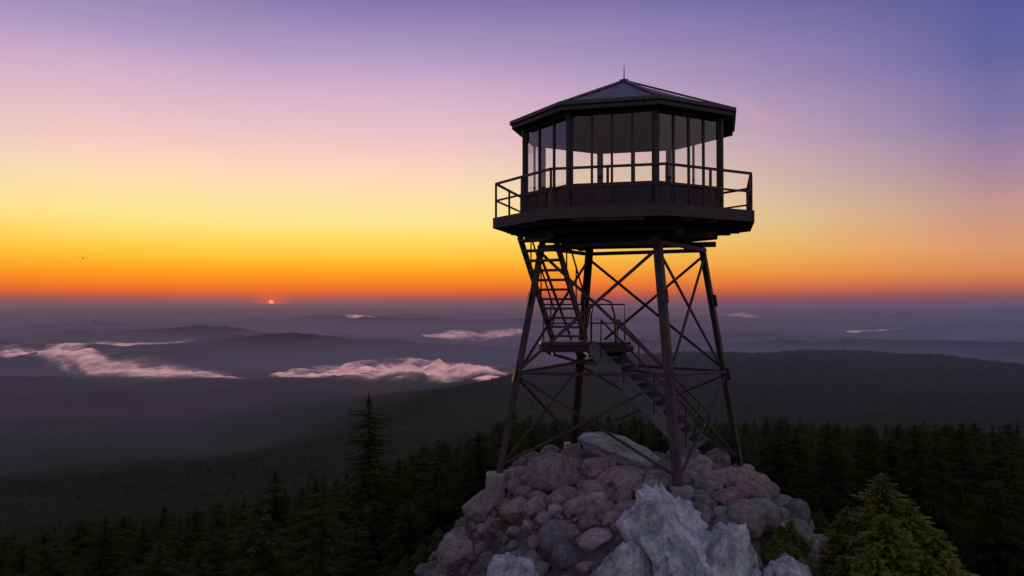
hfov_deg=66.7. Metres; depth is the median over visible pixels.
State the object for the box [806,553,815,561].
boulder
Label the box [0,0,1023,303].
sky
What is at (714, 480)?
boulder
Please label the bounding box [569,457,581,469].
boulder
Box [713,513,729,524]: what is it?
boulder
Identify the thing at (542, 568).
boulder
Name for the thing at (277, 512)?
spruce tree
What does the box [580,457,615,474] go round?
boulder
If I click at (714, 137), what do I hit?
window
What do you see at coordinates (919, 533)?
young fir
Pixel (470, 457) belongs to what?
spruce tree
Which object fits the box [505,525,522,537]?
boulder
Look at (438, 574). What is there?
boulder
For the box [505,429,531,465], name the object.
spruce tree
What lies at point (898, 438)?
spruce tree
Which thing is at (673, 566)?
boulder
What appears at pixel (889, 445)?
spruce tree
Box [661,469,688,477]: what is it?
boulder
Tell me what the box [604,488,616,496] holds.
boulder
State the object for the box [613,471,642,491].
boulder
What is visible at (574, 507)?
boulder
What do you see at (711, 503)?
boulder
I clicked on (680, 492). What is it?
boulder
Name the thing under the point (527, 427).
spruce tree
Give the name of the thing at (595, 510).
boulder
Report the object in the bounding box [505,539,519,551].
boulder
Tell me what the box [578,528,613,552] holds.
boulder
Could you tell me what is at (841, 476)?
spruce tree
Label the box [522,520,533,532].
boulder
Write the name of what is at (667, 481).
boulder
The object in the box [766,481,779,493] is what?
boulder
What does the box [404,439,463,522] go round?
spruce tree
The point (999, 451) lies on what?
spruce tree
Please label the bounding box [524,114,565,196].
window
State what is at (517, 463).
boulder
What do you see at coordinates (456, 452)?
spruce tree
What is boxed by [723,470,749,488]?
boulder
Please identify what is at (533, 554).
boulder
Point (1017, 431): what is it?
spruce tree
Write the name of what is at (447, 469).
spruce tree
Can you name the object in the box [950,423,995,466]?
spruce tree
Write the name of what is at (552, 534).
boulder
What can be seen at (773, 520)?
boulder
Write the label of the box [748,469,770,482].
boulder
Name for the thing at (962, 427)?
spruce tree
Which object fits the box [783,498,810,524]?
boulder
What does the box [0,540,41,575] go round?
spruce tree
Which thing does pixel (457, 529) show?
boulder
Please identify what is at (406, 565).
undergrowth
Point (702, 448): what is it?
spruce tree
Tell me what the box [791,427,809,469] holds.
spruce tree
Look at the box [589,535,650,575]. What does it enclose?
boulder
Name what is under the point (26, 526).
forest
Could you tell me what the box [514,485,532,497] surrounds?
boulder
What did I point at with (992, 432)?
spruce tree
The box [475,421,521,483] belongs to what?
spruce tree
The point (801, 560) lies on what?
boulder
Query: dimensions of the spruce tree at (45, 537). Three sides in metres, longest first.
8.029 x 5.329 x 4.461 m
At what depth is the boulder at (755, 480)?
16.55 m
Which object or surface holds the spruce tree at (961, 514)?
on the ground
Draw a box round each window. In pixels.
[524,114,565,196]
[528,131,543,191]
[544,145,600,187]
[570,108,653,185]
[601,148,667,182]
[659,108,720,187]
[668,136,715,183]
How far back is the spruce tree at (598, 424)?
35.19 m
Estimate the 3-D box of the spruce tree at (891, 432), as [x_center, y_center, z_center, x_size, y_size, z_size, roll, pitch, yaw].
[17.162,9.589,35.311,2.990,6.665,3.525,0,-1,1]
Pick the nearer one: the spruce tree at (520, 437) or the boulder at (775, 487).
the boulder at (775, 487)
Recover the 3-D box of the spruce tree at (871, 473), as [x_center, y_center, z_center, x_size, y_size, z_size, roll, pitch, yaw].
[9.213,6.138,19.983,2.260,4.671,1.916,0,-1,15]
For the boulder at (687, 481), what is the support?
on the ground
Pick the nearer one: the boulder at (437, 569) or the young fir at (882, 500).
the young fir at (882, 500)
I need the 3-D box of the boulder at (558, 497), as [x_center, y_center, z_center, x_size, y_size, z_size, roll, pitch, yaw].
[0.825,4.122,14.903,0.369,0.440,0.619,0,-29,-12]
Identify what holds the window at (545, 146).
in the fire lookout tower
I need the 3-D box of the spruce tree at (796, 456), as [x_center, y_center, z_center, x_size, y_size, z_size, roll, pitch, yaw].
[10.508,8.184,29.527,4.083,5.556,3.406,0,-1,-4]
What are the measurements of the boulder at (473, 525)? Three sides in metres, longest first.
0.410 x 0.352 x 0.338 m
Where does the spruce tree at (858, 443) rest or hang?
on the ground
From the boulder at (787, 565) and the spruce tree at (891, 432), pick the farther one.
the spruce tree at (891, 432)
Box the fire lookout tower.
[485,71,754,512]
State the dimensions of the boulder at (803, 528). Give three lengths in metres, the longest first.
0.734 x 0.697 x 0.626 m
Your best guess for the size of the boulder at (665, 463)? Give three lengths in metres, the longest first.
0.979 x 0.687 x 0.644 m
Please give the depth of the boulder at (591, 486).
15.41 m
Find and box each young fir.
[761,536,787,563]
[763,525,802,560]
[784,520,815,566]
[815,506,859,575]
[817,473,917,575]
[825,552,857,575]
[844,513,924,575]
[850,547,893,575]
[890,499,935,567]
[915,555,946,575]
[918,529,978,575]
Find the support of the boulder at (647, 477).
on the ground
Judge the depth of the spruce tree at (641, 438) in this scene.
28.85 m
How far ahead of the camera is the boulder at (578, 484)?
15.81 m
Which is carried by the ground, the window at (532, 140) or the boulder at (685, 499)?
the boulder at (685, 499)
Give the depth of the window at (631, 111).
15.60 m
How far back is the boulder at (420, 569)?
17.28 m
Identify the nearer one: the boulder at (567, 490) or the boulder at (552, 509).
the boulder at (552, 509)
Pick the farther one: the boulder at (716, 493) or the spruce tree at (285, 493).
the spruce tree at (285, 493)
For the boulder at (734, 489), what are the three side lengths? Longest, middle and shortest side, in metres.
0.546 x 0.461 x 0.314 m
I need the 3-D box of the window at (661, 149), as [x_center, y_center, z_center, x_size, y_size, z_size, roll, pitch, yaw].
[3.092,-2.740,19.678,1.700,1.502,0.110,0,-1,15]
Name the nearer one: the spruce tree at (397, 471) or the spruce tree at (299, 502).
the spruce tree at (397, 471)
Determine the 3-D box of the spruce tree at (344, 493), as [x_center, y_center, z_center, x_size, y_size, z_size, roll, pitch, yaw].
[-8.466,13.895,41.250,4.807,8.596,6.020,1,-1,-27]
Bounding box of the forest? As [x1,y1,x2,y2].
[0,349,1023,573]
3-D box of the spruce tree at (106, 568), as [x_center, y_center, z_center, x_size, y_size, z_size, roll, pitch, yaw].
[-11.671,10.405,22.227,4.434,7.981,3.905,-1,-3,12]
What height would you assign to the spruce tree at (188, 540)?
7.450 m
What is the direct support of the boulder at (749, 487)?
on the ground
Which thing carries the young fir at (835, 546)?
on the ground
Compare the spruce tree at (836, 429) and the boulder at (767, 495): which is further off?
the spruce tree at (836, 429)
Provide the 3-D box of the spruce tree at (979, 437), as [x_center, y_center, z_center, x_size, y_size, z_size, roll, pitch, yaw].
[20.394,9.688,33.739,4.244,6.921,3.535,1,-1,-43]
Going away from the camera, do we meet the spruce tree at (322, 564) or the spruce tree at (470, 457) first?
the spruce tree at (322, 564)
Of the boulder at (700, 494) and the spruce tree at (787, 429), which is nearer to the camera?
the boulder at (700, 494)
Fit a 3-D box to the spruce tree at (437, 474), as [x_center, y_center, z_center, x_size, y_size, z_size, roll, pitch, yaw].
[-2.627,8.899,27.120,3.651,7.401,4.323,1,-1,-35]
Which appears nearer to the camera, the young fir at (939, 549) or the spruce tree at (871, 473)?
the young fir at (939, 549)
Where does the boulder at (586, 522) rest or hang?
on the ground
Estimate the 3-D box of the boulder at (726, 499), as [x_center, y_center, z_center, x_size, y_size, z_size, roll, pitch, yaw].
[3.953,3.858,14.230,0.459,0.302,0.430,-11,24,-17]
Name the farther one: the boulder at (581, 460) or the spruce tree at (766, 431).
the spruce tree at (766, 431)
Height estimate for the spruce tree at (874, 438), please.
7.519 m
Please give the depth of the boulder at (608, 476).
15.77 m
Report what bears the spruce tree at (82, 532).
on the ground
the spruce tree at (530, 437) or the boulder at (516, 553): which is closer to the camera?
the boulder at (516, 553)
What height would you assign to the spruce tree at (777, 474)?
5.371 m
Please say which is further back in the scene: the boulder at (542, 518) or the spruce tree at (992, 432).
the spruce tree at (992, 432)
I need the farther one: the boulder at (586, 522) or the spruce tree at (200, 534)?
the spruce tree at (200, 534)
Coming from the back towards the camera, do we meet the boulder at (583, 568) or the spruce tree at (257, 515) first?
the spruce tree at (257, 515)
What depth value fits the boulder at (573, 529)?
13.46 m
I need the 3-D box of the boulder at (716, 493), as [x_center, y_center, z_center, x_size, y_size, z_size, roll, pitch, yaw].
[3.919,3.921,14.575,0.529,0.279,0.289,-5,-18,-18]
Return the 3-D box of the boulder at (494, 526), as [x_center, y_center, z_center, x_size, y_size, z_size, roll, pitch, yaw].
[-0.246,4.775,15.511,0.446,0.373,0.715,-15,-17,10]
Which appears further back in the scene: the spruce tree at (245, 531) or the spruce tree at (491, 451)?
the spruce tree at (491, 451)
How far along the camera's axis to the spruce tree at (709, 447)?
28.71 m
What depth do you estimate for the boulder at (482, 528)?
15.82 m
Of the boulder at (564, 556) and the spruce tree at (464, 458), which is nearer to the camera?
the boulder at (564, 556)
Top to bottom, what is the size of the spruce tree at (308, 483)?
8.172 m
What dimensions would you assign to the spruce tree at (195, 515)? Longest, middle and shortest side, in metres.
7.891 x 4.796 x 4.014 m
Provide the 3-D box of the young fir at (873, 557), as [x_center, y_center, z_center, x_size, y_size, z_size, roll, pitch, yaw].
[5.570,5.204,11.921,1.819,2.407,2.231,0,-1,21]
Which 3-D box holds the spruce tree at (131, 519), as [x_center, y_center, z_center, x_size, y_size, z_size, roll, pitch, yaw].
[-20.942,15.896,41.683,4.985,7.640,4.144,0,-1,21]
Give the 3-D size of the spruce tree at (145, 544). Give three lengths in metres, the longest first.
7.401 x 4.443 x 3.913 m
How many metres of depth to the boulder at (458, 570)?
15.41 m
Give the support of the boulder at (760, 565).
on the ground
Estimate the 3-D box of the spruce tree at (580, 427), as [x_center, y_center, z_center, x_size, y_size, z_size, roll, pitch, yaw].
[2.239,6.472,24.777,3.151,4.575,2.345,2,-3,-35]
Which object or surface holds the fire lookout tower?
on the ground
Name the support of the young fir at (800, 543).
on the ground
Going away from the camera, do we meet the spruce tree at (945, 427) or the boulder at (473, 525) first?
the boulder at (473, 525)
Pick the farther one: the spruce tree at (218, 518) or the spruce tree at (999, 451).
the spruce tree at (218, 518)
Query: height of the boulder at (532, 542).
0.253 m
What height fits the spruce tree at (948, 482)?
5.913 m
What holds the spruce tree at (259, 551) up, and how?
on the ground
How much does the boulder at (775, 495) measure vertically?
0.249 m
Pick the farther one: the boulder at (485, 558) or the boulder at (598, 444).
the boulder at (598, 444)
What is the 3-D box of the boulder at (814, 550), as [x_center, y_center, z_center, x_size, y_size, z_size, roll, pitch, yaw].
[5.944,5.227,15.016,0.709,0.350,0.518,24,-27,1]
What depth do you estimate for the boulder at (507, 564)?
12.40 m
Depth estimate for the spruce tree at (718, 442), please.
26.41 m
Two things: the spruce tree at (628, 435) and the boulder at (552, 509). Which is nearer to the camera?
the boulder at (552, 509)
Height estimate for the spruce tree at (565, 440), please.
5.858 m
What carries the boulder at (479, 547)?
on the ground
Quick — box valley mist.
[3,312,885,379]
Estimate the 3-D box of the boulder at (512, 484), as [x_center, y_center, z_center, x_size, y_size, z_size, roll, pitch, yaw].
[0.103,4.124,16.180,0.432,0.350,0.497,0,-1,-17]
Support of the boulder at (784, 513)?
on the ground
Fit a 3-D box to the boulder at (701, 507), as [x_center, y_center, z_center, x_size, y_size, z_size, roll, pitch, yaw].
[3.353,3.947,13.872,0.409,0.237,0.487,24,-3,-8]
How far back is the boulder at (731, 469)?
16.33 m
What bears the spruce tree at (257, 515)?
on the ground
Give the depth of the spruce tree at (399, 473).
35.93 m
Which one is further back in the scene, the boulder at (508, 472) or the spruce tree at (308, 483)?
the spruce tree at (308, 483)
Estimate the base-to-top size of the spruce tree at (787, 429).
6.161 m
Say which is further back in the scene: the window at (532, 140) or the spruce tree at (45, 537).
the spruce tree at (45, 537)
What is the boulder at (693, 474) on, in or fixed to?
on the ground
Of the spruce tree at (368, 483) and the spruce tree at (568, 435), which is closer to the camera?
the spruce tree at (368, 483)
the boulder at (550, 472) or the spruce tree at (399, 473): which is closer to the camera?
the boulder at (550, 472)
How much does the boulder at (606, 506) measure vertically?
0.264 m
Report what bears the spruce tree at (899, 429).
on the ground
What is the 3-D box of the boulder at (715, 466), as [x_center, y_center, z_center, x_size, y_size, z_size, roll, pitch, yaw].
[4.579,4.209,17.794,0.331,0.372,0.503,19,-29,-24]
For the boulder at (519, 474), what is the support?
on the ground
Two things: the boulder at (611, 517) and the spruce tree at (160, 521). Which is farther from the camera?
the spruce tree at (160, 521)
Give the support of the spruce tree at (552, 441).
on the ground
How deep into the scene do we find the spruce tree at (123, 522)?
33.88 m
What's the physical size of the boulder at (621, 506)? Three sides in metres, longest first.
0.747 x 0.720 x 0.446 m
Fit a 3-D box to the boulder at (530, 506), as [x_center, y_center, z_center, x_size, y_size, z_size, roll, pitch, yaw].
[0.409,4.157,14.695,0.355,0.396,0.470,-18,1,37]
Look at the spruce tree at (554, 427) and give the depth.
43.97 m
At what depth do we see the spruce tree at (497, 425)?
55.69 m
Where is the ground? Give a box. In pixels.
[0,303,1023,575]
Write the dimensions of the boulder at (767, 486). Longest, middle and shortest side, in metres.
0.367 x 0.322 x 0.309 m
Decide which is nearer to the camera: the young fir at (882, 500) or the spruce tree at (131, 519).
the young fir at (882, 500)
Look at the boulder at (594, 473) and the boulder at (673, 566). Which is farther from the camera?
the boulder at (594, 473)
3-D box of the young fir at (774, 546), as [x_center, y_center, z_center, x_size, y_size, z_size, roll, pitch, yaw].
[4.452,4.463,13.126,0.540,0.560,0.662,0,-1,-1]
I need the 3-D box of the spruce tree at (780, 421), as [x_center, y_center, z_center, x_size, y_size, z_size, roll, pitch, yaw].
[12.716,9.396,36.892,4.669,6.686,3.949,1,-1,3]
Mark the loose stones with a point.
(721, 458)
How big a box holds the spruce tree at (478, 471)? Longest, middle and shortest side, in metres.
6.097 x 3.924 x 3.284 m
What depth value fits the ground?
4326.44 m
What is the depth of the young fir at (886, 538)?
12.12 m
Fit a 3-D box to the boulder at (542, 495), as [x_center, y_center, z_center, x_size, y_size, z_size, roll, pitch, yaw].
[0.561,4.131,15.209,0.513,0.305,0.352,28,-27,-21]
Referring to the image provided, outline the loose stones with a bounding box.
[428,445,816,575]
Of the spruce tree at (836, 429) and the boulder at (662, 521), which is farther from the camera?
the spruce tree at (836, 429)
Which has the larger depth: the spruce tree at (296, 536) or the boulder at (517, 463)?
the spruce tree at (296, 536)
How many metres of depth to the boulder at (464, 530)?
17.11 m
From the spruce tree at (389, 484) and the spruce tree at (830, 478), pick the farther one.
the spruce tree at (389, 484)
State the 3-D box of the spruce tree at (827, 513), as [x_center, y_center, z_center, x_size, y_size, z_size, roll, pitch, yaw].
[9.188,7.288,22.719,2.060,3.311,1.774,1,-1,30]
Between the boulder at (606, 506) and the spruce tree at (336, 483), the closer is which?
the boulder at (606, 506)
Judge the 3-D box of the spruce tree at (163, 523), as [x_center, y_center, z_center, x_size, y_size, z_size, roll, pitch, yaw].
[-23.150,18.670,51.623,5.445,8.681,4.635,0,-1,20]
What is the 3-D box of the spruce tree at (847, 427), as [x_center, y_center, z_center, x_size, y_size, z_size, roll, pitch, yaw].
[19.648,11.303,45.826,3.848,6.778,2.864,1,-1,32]
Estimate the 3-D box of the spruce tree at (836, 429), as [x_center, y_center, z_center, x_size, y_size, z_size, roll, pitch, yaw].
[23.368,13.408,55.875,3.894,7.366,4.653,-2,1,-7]
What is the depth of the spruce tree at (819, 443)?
32.67 m
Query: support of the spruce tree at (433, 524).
on the ground
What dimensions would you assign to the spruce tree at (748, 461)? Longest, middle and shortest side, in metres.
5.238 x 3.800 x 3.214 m
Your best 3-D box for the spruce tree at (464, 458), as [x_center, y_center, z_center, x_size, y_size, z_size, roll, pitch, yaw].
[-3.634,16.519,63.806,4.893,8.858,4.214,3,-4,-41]
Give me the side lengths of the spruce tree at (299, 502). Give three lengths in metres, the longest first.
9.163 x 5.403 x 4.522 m
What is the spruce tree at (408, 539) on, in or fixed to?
on the ground
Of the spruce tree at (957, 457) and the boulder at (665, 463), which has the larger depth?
the spruce tree at (957, 457)
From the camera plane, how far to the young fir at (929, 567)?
12.00 m
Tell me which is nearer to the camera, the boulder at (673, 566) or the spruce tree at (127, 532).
the boulder at (673, 566)
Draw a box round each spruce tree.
[0,532,15,554]
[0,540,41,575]
[32,531,58,549]
[58,517,100,575]
[68,511,141,575]
[90,528,150,574]
[107,515,145,543]
[109,516,138,563]
[116,522,180,575]
[147,505,176,542]
[148,505,176,550]
[152,516,196,558]
[170,515,203,573]
[181,520,230,575]
[182,506,210,552]
[184,516,217,574]
[197,501,233,549]
[217,498,262,570]
[218,506,253,575]
[225,493,298,575]
[248,497,269,532]
[251,467,291,559]
[273,478,352,575]
[275,475,349,562]
[280,486,291,523]
[283,471,360,575]
[291,487,306,518]
[293,481,312,518]
[325,476,345,506]
[332,394,398,550]
[333,471,355,521]
[364,462,401,535]
[377,499,432,575]
[380,501,428,562]
[382,454,415,490]
[386,457,415,501]
[387,444,432,519]
[399,452,418,479]
[403,438,461,537]
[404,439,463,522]
[414,444,434,469]
[418,457,455,501]
[419,478,452,544]
[433,440,455,472]
[439,429,506,532]
[451,446,462,474]
[456,442,472,486]
[459,435,478,463]
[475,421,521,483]
[478,422,504,461]
[483,434,500,460]
[501,411,522,444]
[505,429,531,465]
[512,416,542,454]
[512,422,526,458]
[522,430,547,452]
[534,425,545,447]
[539,422,566,447]
[544,432,561,450]
[558,435,570,450]
[560,426,587,451]
[578,421,585,449]
[587,418,607,431]
[610,423,628,436]
[625,414,654,451]
[625,431,637,442]
[630,416,654,449]
[699,424,708,454]
[702,424,715,452]
[711,439,733,465]
[725,429,754,466]
[740,441,759,468]
[753,433,793,481]
[755,420,818,512]
[756,417,772,453]
[757,417,804,468]
[781,422,819,497]
[782,432,821,517]
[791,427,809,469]
[804,419,862,518]
[808,424,846,498]
[811,439,858,513]
[812,483,843,530]
[830,424,854,457]
[836,432,857,474]
[841,424,856,471]
[843,436,912,516]
[848,423,879,506]
[850,427,870,475]
[850,438,893,513]
[855,424,881,463]
[875,427,919,466]
[878,423,910,452]
[880,427,900,465]
[886,421,972,563]
[918,422,977,557]
[918,437,967,521]
[924,424,956,450]
[940,426,957,461]
[941,427,989,528]
[946,422,967,450]
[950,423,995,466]
[954,428,1023,545]
[968,431,995,485]
[970,434,1023,573]
[984,428,1023,494]
[988,422,1023,461]
[988,425,996,446]
[1012,422,1023,472]
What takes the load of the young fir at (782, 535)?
on the ground
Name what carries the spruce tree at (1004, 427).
on the ground
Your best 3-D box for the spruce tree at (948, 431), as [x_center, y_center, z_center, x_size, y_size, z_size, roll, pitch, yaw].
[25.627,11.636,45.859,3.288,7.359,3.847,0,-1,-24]
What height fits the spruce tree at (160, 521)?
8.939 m
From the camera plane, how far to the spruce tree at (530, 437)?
39.17 m
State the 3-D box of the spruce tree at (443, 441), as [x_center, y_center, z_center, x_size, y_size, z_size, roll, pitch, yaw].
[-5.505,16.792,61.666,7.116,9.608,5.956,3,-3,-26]
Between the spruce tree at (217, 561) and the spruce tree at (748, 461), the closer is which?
the spruce tree at (217, 561)
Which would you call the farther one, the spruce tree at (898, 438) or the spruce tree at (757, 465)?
the spruce tree at (898, 438)
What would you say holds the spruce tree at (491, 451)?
on the ground
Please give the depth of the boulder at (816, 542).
15.74 m
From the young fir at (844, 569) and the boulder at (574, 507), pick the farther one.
the boulder at (574, 507)
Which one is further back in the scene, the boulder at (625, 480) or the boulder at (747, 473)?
the boulder at (747, 473)
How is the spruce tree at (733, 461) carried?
on the ground
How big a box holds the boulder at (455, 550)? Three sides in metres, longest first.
0.726 x 0.688 x 0.686 m
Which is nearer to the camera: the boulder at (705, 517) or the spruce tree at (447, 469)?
the boulder at (705, 517)
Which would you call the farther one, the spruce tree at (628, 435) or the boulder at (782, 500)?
the spruce tree at (628, 435)
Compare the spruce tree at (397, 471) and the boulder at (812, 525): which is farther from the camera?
the spruce tree at (397, 471)
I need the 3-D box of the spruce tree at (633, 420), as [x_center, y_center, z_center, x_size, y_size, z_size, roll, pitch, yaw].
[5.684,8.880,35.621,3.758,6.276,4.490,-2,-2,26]
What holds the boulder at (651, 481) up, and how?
on the ground
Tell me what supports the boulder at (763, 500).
on the ground
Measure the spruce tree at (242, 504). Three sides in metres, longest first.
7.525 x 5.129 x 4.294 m
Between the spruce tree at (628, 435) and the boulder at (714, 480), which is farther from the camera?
the spruce tree at (628, 435)
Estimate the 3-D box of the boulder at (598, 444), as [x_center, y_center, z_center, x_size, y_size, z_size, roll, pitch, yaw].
[2.634,3.881,18.211,2.391,0.740,1.170,24,-15,0]
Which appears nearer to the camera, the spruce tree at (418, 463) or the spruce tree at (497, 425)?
the spruce tree at (418, 463)
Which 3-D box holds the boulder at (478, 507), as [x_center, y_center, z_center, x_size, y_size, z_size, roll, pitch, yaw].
[-0.633,4.242,15.108,0.608,0.631,0.697,7,-2,45]
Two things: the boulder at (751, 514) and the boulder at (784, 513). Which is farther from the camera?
the boulder at (784, 513)
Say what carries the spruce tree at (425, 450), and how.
on the ground
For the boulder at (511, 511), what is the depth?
14.97 m
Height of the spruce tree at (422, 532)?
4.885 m
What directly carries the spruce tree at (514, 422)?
on the ground
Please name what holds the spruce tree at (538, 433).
on the ground
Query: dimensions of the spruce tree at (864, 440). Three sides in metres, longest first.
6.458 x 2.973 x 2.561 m
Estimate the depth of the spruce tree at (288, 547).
22.91 m
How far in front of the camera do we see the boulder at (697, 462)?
17.26 m
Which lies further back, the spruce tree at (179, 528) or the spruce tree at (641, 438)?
the spruce tree at (179, 528)
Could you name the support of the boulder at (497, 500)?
on the ground
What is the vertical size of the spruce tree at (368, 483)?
10.974 m
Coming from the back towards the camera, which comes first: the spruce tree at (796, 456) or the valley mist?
the valley mist
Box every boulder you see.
[414,563,435,575]
[431,564,442,575]
[433,573,448,575]
[436,531,473,573]
[449,527,460,531]
[452,563,470,572]
[458,526,468,535]
[462,490,494,522]
[471,522,477,531]
[475,542,484,555]
[478,516,494,535]
[479,552,494,569]
[486,518,504,535]
[486,552,538,575]
[493,497,500,509]
[498,496,526,523]
[498,498,510,506]
[503,467,515,477]
[505,477,525,495]
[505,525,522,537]
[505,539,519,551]
[509,465,529,477]
[510,550,522,556]
[512,460,526,466]
[513,472,522,477]
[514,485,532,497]
[522,472,531,484]
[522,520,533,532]
[522,549,541,559]
[523,496,546,517]
[527,534,538,549]
[529,452,576,494]
[529,491,547,499]
[534,560,549,575]
[535,511,552,525]
[537,519,571,552]
[545,490,566,505]
[547,503,563,515]
[551,543,577,569]
[552,484,576,498]
[563,496,596,516]
[565,524,581,535]
[568,456,584,463]
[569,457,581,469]
[574,480,585,488]
[575,561,593,575]
[576,491,608,502]
[577,432,660,468]
[578,514,600,531]
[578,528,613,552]
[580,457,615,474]
[581,479,608,492]
[586,505,603,518]
[588,468,602,479]
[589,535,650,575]
[595,465,645,485]
[597,500,613,513]
[601,510,621,525]
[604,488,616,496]
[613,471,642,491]
[613,499,635,513]
[614,489,631,502]
[616,483,712,575]
[632,477,665,493]
[643,475,658,481]
[644,469,661,478]
[653,459,670,469]
[653,550,705,575]
[659,477,671,488]
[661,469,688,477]
[670,475,691,484]
[671,488,687,496]
[674,496,696,508]
[681,454,712,470]
[685,467,698,481]
[692,489,710,502]
[693,502,710,512]
[695,469,726,490]
[700,512,710,522]
[702,498,717,508]
[703,521,761,575]
[711,489,732,497]
[712,463,721,469]
[713,506,726,515]
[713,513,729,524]
[714,492,737,506]
[717,466,741,474]
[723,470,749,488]
[725,486,742,495]
[727,498,766,538]
[732,479,766,496]
[733,467,754,478]
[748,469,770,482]
[748,497,779,509]
[750,478,762,485]
[757,554,763,570]
[760,504,781,533]
[761,483,774,490]
[761,493,770,499]
[762,555,812,575]
[765,488,779,499]
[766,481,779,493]
[766,550,805,563]
[775,494,792,506]
[778,506,789,519]
[781,518,814,551]
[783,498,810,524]
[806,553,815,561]
[807,561,828,575]
[809,520,814,531]
[809,547,823,560]
[813,534,818,546]
[814,533,828,550]
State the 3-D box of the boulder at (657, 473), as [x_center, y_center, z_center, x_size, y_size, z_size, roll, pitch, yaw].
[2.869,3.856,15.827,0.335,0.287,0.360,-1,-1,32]
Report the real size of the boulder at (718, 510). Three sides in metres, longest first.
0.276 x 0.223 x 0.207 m
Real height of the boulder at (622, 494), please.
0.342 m
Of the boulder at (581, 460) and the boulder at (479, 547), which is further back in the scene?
the boulder at (581, 460)
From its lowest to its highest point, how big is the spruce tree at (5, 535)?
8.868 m
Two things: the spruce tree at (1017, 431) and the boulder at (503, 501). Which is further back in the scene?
the spruce tree at (1017, 431)
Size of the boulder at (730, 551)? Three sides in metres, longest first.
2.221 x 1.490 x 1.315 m
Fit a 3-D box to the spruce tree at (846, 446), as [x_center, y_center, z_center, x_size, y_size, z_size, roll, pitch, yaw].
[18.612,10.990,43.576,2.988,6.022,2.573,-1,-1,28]
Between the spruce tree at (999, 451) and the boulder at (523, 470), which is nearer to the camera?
the boulder at (523, 470)
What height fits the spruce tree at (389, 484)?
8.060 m
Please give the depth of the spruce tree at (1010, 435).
24.98 m
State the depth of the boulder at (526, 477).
16.52 m
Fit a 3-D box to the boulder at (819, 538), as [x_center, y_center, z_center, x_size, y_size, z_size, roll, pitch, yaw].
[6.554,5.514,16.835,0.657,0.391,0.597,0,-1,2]
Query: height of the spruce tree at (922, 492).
5.386 m
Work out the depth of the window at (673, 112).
15.84 m
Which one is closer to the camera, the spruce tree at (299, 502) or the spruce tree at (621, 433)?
the spruce tree at (621, 433)
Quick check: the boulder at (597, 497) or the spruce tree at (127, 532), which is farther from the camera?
the spruce tree at (127, 532)
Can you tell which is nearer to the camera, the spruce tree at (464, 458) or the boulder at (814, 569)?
the boulder at (814, 569)
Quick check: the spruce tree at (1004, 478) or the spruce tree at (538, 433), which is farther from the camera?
the spruce tree at (538, 433)
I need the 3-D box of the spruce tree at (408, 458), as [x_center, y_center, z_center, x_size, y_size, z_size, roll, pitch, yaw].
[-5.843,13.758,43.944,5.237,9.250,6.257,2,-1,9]
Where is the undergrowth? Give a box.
[387,510,833,575]

